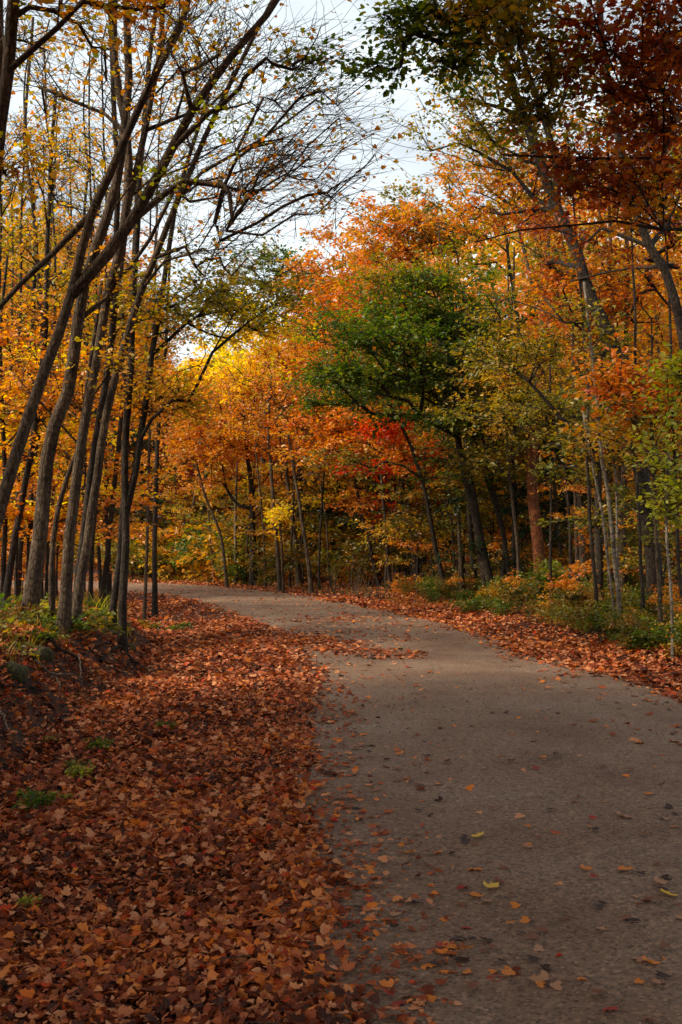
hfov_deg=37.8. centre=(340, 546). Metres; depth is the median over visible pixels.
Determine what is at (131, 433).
maple tree
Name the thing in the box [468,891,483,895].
fallen leaf
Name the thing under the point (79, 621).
ground plant
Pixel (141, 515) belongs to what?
shrub
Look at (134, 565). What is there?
shrub
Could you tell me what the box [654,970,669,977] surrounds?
fallen leaf
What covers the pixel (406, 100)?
sky
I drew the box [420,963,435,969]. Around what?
fallen leaf
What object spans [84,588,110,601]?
shrub
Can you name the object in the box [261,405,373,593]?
maple tree
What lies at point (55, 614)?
ground plant
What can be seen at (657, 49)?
red maple
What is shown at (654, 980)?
fallen leaf
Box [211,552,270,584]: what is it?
shrub
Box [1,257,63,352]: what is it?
maple tree
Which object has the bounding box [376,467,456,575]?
sapling
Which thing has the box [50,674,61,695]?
fallen stick
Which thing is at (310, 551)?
shrub
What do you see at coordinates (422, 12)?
beech tree
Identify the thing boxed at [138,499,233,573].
shrub
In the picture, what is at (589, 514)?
tree
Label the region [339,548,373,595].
bare bush
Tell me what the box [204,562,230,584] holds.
shrub
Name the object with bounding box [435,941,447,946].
fallen leaf
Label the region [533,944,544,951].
fallen leaf
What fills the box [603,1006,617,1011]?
fallen leaf
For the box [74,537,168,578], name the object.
shrub
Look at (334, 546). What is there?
shrub
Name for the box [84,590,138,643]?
grass tuft
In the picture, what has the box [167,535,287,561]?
shrub
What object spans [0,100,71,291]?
tree
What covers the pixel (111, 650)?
fallen stick
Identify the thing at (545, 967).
fallen leaf
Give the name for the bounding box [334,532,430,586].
shrub
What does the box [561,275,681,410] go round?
maple tree
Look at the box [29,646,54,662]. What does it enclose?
mossy rock
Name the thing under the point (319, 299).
maple tree
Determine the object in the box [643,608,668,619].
shrub
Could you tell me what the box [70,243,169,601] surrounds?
young maple
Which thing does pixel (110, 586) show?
maple tree
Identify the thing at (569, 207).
maple tree
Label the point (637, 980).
fallen leaf
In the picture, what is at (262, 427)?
maple tree
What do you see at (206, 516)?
sapling
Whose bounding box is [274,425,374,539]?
sapling
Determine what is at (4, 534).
young maple
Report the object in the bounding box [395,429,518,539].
sapling
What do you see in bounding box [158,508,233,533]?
shrub
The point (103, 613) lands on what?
ground plant
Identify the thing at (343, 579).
bare bush
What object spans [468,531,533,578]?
shrub
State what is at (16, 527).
young maple
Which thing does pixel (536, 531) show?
tree
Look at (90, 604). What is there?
shrub
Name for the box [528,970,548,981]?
fallen leaf
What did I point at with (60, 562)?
sapling
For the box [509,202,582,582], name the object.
tree
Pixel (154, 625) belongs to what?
ground plant
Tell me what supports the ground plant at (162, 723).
on the ground at (56, 703)
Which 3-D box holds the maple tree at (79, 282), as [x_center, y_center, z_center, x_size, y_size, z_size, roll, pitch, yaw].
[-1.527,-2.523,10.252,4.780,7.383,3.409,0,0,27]
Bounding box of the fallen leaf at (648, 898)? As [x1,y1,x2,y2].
[641,894,657,900]
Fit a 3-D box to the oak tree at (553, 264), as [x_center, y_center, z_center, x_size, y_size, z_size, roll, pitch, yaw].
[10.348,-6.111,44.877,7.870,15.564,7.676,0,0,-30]
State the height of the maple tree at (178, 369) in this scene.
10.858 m
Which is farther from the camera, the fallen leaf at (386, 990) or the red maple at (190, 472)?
the red maple at (190, 472)
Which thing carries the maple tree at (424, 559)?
on the ground at (56, 703)
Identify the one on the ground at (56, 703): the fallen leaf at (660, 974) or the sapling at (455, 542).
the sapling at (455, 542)
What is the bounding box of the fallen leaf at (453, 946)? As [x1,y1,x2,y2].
[442,941,458,948]
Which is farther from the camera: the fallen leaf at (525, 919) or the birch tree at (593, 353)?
the birch tree at (593, 353)
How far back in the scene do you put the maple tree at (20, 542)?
20.89 m
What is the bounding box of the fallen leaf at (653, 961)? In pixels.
[641,956,660,963]
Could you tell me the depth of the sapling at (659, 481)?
20.14 m
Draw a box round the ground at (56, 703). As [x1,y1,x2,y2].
[0,551,681,1023]
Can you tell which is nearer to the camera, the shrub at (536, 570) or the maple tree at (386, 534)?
the shrub at (536, 570)
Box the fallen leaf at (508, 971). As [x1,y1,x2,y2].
[501,966,515,975]
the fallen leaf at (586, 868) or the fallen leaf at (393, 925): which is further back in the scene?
the fallen leaf at (586, 868)
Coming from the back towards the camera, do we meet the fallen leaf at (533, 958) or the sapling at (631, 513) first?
the sapling at (631, 513)
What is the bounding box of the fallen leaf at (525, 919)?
[519,916,529,922]
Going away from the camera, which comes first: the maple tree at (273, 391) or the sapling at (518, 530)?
the sapling at (518, 530)
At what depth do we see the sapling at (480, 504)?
34.09 m
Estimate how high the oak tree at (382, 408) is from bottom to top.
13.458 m
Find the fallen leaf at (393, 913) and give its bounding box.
[390,911,400,915]
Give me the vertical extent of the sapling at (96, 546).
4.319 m
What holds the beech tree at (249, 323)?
on the ground at (56, 703)
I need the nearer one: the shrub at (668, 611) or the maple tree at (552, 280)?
the shrub at (668, 611)
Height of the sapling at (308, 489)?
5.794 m
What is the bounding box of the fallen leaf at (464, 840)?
[460,836,470,842]
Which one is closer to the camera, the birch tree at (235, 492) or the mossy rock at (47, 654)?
the mossy rock at (47, 654)
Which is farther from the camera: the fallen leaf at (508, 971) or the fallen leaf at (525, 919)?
the fallen leaf at (525, 919)
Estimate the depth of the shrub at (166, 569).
44.95 m
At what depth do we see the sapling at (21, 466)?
16.93 m
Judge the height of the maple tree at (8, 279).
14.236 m
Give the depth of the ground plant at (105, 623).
12.94 m
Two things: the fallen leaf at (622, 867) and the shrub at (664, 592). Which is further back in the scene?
the shrub at (664, 592)
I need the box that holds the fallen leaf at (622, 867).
[618,865,634,869]
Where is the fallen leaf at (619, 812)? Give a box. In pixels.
[616,811,631,816]
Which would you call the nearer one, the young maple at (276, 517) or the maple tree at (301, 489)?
the young maple at (276, 517)
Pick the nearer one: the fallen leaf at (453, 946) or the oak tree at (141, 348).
the fallen leaf at (453, 946)
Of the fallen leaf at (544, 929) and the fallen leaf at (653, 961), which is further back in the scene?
the fallen leaf at (544, 929)
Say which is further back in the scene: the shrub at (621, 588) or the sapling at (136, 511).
the sapling at (136, 511)
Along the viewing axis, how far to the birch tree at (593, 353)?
16.18 m
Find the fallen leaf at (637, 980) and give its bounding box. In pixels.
[634,978,643,983]
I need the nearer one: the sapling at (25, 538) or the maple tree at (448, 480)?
the sapling at (25, 538)
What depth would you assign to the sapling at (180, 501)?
46.57 m
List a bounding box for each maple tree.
[0,0,27,76]
[0,0,216,227]
[0,0,435,530]
[0,169,147,600]
[0,239,38,455]
[0,267,31,366]
[0,406,154,599]
[1,244,58,536]
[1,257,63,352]
[1,280,111,452]
[4,144,158,496]
[4,251,125,573]
[8,263,111,559]
[10,226,147,571]
[11,0,183,619]
[11,0,322,625]
[29,281,180,638]
[35,0,55,6]
[42,198,225,616]
[54,0,350,635]
[63,414,162,597]
[72,324,181,569]
[103,394,211,498]
[107,364,195,517]
[108,320,215,417]
[112,359,188,516]
[113,358,218,520]
[118,327,185,448]
[130,377,260,510]
[143,403,258,515]
[154,342,205,458]
[155,366,333,585]
[166,405,273,516]
[171,413,259,517]
[172,331,292,575]
[173,311,361,585]
[213,351,368,592]
[221,369,280,505]
[222,344,320,529]
[223,361,308,496]
[245,307,380,567]
[254,219,399,581]
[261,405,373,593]
[266,386,396,577]
[280,315,389,356]
[285,346,428,580]
[292,151,557,559]
[297,340,449,594]
[324,441,420,588]
[331,2,663,619]
[355,418,456,591]
[356,313,479,578]
[379,295,436,567]
[400,340,482,576]
[407,375,544,600]
[418,100,620,581]
[426,265,678,604]
[447,250,558,571]
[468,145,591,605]
[489,216,666,565]
[491,268,533,560]
[502,95,652,597]
[502,245,614,565]
[507,49,681,596]
[510,0,681,363]
[557,266,681,586]
[557,272,681,431]
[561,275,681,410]
[574,278,681,429]
[576,239,675,351]
[580,192,681,422]
[613,237,681,354]
[636,232,680,387]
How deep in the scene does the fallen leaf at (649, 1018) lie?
3.29 m
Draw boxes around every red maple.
[145,459,208,520]
[285,395,460,579]
[424,0,681,246]
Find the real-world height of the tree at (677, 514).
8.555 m
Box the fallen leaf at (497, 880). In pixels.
[494,877,504,882]
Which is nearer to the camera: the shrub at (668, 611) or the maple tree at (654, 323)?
the shrub at (668, 611)
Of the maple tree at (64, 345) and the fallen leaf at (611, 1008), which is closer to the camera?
the fallen leaf at (611, 1008)
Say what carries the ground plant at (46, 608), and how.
on the ground at (56, 703)
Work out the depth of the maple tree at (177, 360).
63.77 m
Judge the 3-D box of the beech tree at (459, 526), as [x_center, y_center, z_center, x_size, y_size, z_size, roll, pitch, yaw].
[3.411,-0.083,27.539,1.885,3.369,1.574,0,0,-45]
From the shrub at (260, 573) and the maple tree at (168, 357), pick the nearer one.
the shrub at (260, 573)
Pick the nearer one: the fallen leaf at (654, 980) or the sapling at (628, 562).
the fallen leaf at (654, 980)
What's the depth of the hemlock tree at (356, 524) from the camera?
35.66 m
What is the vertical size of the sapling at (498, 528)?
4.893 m
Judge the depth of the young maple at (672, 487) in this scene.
13.50 m
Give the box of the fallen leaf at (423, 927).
[420,925,426,930]
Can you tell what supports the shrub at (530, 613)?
on the ground at (56, 703)
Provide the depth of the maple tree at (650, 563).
17.55 m
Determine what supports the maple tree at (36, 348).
on the ground at (56, 703)
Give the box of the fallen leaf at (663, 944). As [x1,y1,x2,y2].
[659,941,669,946]
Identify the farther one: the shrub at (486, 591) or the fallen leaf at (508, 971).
the shrub at (486, 591)
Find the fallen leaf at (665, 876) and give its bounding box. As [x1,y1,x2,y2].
[660,874,671,879]
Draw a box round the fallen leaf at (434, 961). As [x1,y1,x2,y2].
[429,959,444,964]
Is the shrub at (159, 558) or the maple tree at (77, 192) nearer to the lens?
the maple tree at (77, 192)
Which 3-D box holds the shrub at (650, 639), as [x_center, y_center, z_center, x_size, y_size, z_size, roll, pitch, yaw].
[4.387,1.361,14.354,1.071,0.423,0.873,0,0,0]
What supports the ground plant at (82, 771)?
on the ground at (56, 703)
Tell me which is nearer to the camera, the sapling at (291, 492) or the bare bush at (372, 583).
the bare bush at (372, 583)
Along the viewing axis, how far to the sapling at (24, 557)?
25.11 m
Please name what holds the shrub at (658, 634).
on the ground at (56, 703)
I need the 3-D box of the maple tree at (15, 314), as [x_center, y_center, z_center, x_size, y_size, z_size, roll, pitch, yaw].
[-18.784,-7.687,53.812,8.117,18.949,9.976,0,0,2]
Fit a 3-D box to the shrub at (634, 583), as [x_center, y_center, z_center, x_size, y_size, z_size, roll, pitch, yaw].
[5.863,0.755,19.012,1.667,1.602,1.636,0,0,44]
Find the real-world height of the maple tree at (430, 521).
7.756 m
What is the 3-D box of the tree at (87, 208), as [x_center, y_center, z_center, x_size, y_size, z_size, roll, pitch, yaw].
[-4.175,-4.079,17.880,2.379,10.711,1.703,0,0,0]
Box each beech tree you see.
[58,2,331,657]
[72,0,403,630]
[271,244,564,596]
[328,0,681,116]
[436,484,492,589]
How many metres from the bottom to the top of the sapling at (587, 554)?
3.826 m
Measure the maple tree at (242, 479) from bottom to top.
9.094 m
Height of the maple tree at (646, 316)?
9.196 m
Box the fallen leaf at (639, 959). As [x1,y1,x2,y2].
[632,957,644,961]
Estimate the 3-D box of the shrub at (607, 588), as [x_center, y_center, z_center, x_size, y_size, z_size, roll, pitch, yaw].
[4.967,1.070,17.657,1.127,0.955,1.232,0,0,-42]
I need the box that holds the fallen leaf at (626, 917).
[620,914,631,918]
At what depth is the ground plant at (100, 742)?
8.11 m
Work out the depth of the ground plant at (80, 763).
7.57 m
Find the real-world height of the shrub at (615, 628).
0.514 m
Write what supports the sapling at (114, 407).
on the ground at (56, 703)
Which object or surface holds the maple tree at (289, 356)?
on the ground at (56, 703)
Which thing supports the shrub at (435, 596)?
on the ground at (56, 703)
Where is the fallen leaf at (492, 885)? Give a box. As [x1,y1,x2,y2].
[483,881,498,887]
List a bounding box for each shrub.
[0,595,46,625]
[6,604,56,622]
[21,614,57,624]
[38,623,61,633]
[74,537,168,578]
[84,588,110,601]
[85,599,106,609]
[94,521,152,562]
[96,540,151,573]
[111,516,172,574]
[111,555,151,573]
[113,499,192,555]
[116,540,157,575]
[129,537,176,575]
[129,548,148,579]
[133,529,198,580]
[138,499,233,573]
[140,553,199,580]
[148,556,198,574]
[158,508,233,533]
[159,516,194,537]
[162,513,288,552]
[163,518,217,577]
[166,511,269,580]
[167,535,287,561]
[170,538,245,581]
[175,506,279,581]
[185,534,273,583]
[188,560,212,580]
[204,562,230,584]
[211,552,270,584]
[213,558,275,583]
[242,557,286,586]
[244,534,321,587]
[257,549,313,579]
[270,549,325,580]
[283,536,395,586]
[285,552,327,581]
[297,539,348,579]
[305,551,384,586]
[308,526,410,583]
[321,528,395,577]
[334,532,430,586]
[334,551,404,586]
[381,578,395,589]
[387,579,403,591]
[389,573,423,593]
[395,577,421,594]
[406,574,447,598]
[413,573,457,582]
[415,576,433,590]
[417,590,433,602]
[420,555,458,579]
[426,582,450,601]
[431,571,468,600]
[441,580,458,596]
[446,556,530,587]
[449,593,492,611]
[450,589,473,599]
[454,574,476,593]
[464,574,497,589]
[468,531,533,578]
[475,581,528,606]
[477,595,521,615]
[478,572,514,600]
[491,566,592,603]
[491,567,541,613]
[499,556,568,602]
[513,554,589,605]
[517,601,545,619]
[530,601,579,626]
[534,590,582,622]
[534,606,558,619]
[539,572,590,613]
[542,568,603,617]
[544,600,607,629]
[547,548,605,578]
[559,600,599,621]
[565,578,605,605]
[568,598,635,644]
[573,584,609,612]
[582,567,664,594]
[585,580,645,613]
[586,585,639,616]
[587,595,640,612]
[588,573,638,593]
[591,557,677,595]
[598,581,657,616]
[599,606,663,648]
[601,616,650,640]
[606,609,674,630]
[607,592,669,619]
[607,627,676,650]
[608,603,665,627]
[608,626,649,647]
[620,620,663,648]
[621,621,670,645]
[628,613,681,657]
[642,585,679,624]
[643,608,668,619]
[645,573,678,622]
[650,586,679,616]
[650,614,681,648]
[656,598,681,616]
[661,594,681,632]
[674,619,681,641]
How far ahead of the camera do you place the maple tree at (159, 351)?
61.62 m
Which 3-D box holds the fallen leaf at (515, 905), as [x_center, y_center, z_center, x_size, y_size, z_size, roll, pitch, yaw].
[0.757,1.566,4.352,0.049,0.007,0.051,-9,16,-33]
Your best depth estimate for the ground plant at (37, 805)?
6.31 m
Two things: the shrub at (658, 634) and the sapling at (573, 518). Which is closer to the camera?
the shrub at (658, 634)
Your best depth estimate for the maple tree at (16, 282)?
55.85 m
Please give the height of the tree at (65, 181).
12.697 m
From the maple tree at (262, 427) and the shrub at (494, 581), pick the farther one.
the maple tree at (262, 427)
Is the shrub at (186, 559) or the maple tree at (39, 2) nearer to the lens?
the maple tree at (39, 2)
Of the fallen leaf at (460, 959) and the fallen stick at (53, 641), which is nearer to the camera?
the fallen leaf at (460, 959)
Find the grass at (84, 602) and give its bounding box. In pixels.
[0,574,677,668]
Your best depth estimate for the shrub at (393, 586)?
31.03 m
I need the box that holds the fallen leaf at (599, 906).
[594,903,602,908]
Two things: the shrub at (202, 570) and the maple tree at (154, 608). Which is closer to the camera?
the maple tree at (154, 608)
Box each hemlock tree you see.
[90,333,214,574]
[282,466,378,577]
[309,452,425,584]
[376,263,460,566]
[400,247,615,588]
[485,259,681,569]
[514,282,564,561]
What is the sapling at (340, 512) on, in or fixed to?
on the ground at (56, 703)
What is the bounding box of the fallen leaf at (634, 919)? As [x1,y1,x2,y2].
[625,918,640,923]
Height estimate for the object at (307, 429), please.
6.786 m
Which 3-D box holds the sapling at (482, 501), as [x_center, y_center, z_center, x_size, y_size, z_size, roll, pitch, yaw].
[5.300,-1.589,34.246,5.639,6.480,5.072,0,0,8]
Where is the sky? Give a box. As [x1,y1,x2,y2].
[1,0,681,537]
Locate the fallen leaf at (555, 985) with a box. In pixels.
[550,980,563,989]
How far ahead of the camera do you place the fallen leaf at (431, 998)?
3.50 m
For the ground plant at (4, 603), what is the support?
on the ground at (56, 703)
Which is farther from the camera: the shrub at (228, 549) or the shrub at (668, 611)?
the shrub at (228, 549)
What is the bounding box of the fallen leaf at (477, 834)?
[471,831,483,836]
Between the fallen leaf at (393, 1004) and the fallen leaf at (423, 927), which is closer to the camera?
the fallen leaf at (393, 1004)
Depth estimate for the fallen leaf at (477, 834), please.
5.36 m
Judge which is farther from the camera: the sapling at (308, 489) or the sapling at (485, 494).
the sapling at (308, 489)
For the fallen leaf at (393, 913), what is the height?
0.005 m
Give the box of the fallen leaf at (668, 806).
[664,803,673,808]
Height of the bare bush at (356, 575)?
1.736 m
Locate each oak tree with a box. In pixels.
[68,300,160,566]
[74,312,168,522]
[189,235,354,521]
[262,303,435,582]
[373,308,446,573]
[380,237,557,594]
[411,329,509,552]
[441,288,547,571]
[493,237,678,564]
[514,232,608,562]
[519,250,643,531]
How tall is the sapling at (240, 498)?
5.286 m
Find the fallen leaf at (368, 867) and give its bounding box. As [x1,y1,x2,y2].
[363,865,373,869]
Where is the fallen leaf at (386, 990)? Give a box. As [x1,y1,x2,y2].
[383,987,394,994]
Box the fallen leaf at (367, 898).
[363,896,373,900]
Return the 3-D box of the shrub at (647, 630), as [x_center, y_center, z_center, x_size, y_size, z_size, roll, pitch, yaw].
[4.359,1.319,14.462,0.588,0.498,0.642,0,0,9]
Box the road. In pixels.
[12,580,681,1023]
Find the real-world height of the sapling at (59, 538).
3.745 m
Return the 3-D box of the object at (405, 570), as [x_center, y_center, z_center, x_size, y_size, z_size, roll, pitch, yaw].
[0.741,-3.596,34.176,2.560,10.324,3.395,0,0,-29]
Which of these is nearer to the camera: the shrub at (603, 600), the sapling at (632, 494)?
the shrub at (603, 600)
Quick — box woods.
[1,150,681,567]
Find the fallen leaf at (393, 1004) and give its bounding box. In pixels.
[391,1001,405,1006]
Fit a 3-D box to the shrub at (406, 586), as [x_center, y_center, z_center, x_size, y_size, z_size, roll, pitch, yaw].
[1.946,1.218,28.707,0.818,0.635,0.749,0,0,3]
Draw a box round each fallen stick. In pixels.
[0,684,51,692]
[0,710,10,739]
[35,659,72,674]
[41,635,55,649]
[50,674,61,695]
[54,644,86,671]
[71,642,119,658]
[78,654,82,681]
[99,645,153,674]
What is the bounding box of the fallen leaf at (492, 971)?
[488,969,497,973]
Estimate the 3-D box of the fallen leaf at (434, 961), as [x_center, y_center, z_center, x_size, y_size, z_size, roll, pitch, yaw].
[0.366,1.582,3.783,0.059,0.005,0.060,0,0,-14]
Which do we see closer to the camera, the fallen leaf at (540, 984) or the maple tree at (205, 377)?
the fallen leaf at (540, 984)
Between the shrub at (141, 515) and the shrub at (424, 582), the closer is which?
the shrub at (424, 582)
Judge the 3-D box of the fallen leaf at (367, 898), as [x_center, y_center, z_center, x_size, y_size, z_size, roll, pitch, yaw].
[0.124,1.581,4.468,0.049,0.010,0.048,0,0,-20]
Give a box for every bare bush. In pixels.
[304,546,332,592]
[321,552,340,593]
[331,547,354,595]
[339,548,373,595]
[348,546,373,595]
[351,542,366,593]
[357,556,389,597]
[360,547,397,599]
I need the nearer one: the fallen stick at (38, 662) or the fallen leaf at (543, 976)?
the fallen leaf at (543, 976)
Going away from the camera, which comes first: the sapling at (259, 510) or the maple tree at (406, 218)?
the maple tree at (406, 218)
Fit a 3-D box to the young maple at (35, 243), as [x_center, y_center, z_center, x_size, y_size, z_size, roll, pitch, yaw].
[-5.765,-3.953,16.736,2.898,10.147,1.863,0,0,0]
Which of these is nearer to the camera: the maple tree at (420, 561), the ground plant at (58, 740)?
the ground plant at (58, 740)
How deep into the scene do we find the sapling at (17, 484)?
16.67 m
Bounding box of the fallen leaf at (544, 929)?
[534,926,547,931]
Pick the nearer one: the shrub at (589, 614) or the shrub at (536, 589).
the shrub at (589, 614)
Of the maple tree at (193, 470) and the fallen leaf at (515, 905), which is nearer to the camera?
the fallen leaf at (515, 905)
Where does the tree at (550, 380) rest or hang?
on the ground at (56, 703)
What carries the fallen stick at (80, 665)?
on the ground at (56, 703)
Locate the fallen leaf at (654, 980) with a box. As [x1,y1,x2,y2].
[650,978,664,982]
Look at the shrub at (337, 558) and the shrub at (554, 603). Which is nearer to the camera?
the shrub at (554, 603)
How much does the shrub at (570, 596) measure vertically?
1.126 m
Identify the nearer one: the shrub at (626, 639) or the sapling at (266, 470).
the shrub at (626, 639)
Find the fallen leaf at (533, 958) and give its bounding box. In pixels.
[527,954,539,960]
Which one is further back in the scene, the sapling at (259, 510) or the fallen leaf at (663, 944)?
the sapling at (259, 510)
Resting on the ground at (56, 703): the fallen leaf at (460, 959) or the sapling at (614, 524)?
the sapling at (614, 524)
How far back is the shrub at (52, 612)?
13.10 m
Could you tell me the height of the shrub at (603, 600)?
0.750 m
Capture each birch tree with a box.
[186,460,247,584]
[520,386,625,634]
[541,282,646,633]
[562,422,656,606]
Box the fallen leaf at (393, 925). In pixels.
[389,922,398,926]
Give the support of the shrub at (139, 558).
on the ground at (56, 703)
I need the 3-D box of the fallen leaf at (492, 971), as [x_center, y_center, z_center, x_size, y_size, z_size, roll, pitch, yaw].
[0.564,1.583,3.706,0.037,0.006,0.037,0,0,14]
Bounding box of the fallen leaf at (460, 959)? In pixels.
[453,956,469,963]
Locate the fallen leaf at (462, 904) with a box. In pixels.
[457,902,466,906]
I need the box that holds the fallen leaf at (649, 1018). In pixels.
[642,1017,655,1020]
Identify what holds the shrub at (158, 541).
on the ground at (56, 703)
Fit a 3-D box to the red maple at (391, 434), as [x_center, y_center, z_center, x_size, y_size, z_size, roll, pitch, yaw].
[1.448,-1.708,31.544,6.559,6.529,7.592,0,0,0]
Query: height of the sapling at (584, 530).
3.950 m
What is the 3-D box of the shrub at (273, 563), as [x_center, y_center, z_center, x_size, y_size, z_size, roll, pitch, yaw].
[-2.115,0.646,35.430,2.787,2.162,2.550,0,0,-20]
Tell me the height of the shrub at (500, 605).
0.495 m
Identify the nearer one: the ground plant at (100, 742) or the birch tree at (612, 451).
the ground plant at (100, 742)
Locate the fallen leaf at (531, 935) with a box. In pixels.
[526,930,538,938]
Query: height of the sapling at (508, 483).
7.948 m
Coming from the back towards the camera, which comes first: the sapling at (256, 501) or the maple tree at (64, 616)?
the sapling at (256, 501)
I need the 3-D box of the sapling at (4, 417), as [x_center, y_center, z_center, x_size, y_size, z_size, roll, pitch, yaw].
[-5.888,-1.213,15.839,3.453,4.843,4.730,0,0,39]
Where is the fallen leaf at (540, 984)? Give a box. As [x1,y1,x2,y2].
[535,981,545,987]
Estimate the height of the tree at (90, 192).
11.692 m
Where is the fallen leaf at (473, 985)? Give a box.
[465,981,480,988]
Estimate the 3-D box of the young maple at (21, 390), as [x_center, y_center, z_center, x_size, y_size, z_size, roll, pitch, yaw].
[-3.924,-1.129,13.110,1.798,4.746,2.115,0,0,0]
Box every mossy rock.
[1,661,27,684]
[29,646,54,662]
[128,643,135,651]
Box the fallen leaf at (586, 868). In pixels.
[580,864,592,869]
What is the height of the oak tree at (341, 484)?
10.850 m
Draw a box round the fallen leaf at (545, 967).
[540,964,551,971]
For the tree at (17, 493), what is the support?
on the ground at (56, 703)
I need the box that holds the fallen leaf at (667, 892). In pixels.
[659,889,676,895]
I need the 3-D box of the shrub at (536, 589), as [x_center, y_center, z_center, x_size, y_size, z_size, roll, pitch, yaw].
[4.829,1.022,22.909,2.240,1.098,1.747,0,0,-24]
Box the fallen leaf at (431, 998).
[426,994,436,1001]
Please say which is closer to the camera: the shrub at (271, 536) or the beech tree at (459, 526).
the beech tree at (459, 526)
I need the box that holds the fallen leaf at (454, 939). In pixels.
[449,936,466,941]
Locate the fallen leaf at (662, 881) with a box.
[654,876,667,883]
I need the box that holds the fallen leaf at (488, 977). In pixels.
[486,975,502,981]
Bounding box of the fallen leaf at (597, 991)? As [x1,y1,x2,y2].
[589,988,605,992]
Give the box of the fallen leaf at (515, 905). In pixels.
[510,901,520,908]
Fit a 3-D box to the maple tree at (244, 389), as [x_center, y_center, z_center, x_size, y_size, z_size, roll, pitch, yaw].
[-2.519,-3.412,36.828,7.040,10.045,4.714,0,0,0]
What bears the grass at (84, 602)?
on the ground at (56, 703)
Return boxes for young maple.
[0,17,77,580]
[0,88,100,607]
[0,255,81,600]
[0,281,122,625]
[54,153,208,603]
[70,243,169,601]
[132,415,241,574]
[136,410,251,587]
[263,499,299,592]
[415,354,570,606]
[426,327,631,583]
[558,329,681,626]
[617,342,681,658]
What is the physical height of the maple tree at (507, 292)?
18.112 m
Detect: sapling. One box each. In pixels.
[0,308,193,602]
[0,330,101,522]
[0,353,174,602]
[0,371,157,574]
[0,373,160,544]
[0,395,207,550]
[0,404,188,567]
[0,416,121,598]
[0,439,111,575]
[0,466,35,566]
[0,470,37,564]
[0,482,101,577]
[0,492,59,579]
[0,513,115,576]
[0,525,76,593]
[1,467,82,566]
[7,493,82,579]
[54,478,115,561]
[98,466,173,526]
[114,449,202,577]
[140,490,196,576]
[152,479,260,545]
[160,498,231,539]
[176,456,290,542]
[183,494,228,521]
[190,458,296,553]
[201,479,295,579]
[209,468,286,540]
[210,466,297,532]
[213,429,374,571]
[228,480,284,539]
[244,460,339,543]
[244,468,348,539]
[245,487,294,542]
[254,460,356,582]
[256,467,347,540]
[256,468,350,583]
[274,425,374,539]
[281,447,373,581]
[295,430,448,575]
[315,404,440,580]
[332,363,482,586]
[334,443,425,579]
[359,421,490,584]
[365,458,493,592]
[371,485,450,578]
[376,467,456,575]
[385,442,496,578]
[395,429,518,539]
[402,433,568,566]
[410,454,572,575]
[412,424,572,557]
[415,437,567,560]
[425,432,560,573]
[433,480,508,558]
[435,407,505,573]
[435,463,557,566]
[448,375,562,586]
[466,453,562,561]
[474,476,579,559]
[482,482,565,586]
[489,457,589,558]
[505,497,568,561]
[522,411,681,579]
[532,481,637,576]
[533,434,681,586]
[543,469,641,561]
[543,492,593,562]
[546,477,664,563]
[548,479,603,562]
[552,430,681,550]
[559,458,681,582]
[564,473,672,558]
[572,461,681,567]
[574,442,681,594]
[581,488,681,573]
[592,423,681,606]
[593,439,681,595]
[629,432,681,557]
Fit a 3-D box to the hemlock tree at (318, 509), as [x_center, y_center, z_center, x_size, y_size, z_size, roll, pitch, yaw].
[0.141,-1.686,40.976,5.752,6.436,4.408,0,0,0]
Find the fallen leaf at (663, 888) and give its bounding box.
[656,886,668,890]
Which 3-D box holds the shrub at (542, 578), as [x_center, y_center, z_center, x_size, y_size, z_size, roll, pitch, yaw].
[4.704,0.881,22.825,1.497,1.400,1.912,0,0,-41]
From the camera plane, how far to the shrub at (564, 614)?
17.16 m
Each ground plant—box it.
[0,593,48,612]
[0,609,42,641]
[1,640,38,655]
[11,794,55,812]
[15,787,71,805]
[16,893,45,907]
[24,628,69,642]
[40,592,58,618]
[42,733,61,744]
[44,608,57,622]
[48,614,95,632]
[62,757,92,766]
[65,760,95,779]
[73,606,125,635]
[80,736,115,749]
[82,605,115,619]
[137,619,164,628]
[156,719,177,728]
[166,621,194,629]
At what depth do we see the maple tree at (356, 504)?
33.92 m
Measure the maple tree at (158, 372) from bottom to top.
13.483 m
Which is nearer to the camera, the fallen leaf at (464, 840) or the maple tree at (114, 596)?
the fallen leaf at (464, 840)
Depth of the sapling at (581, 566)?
19.21 m

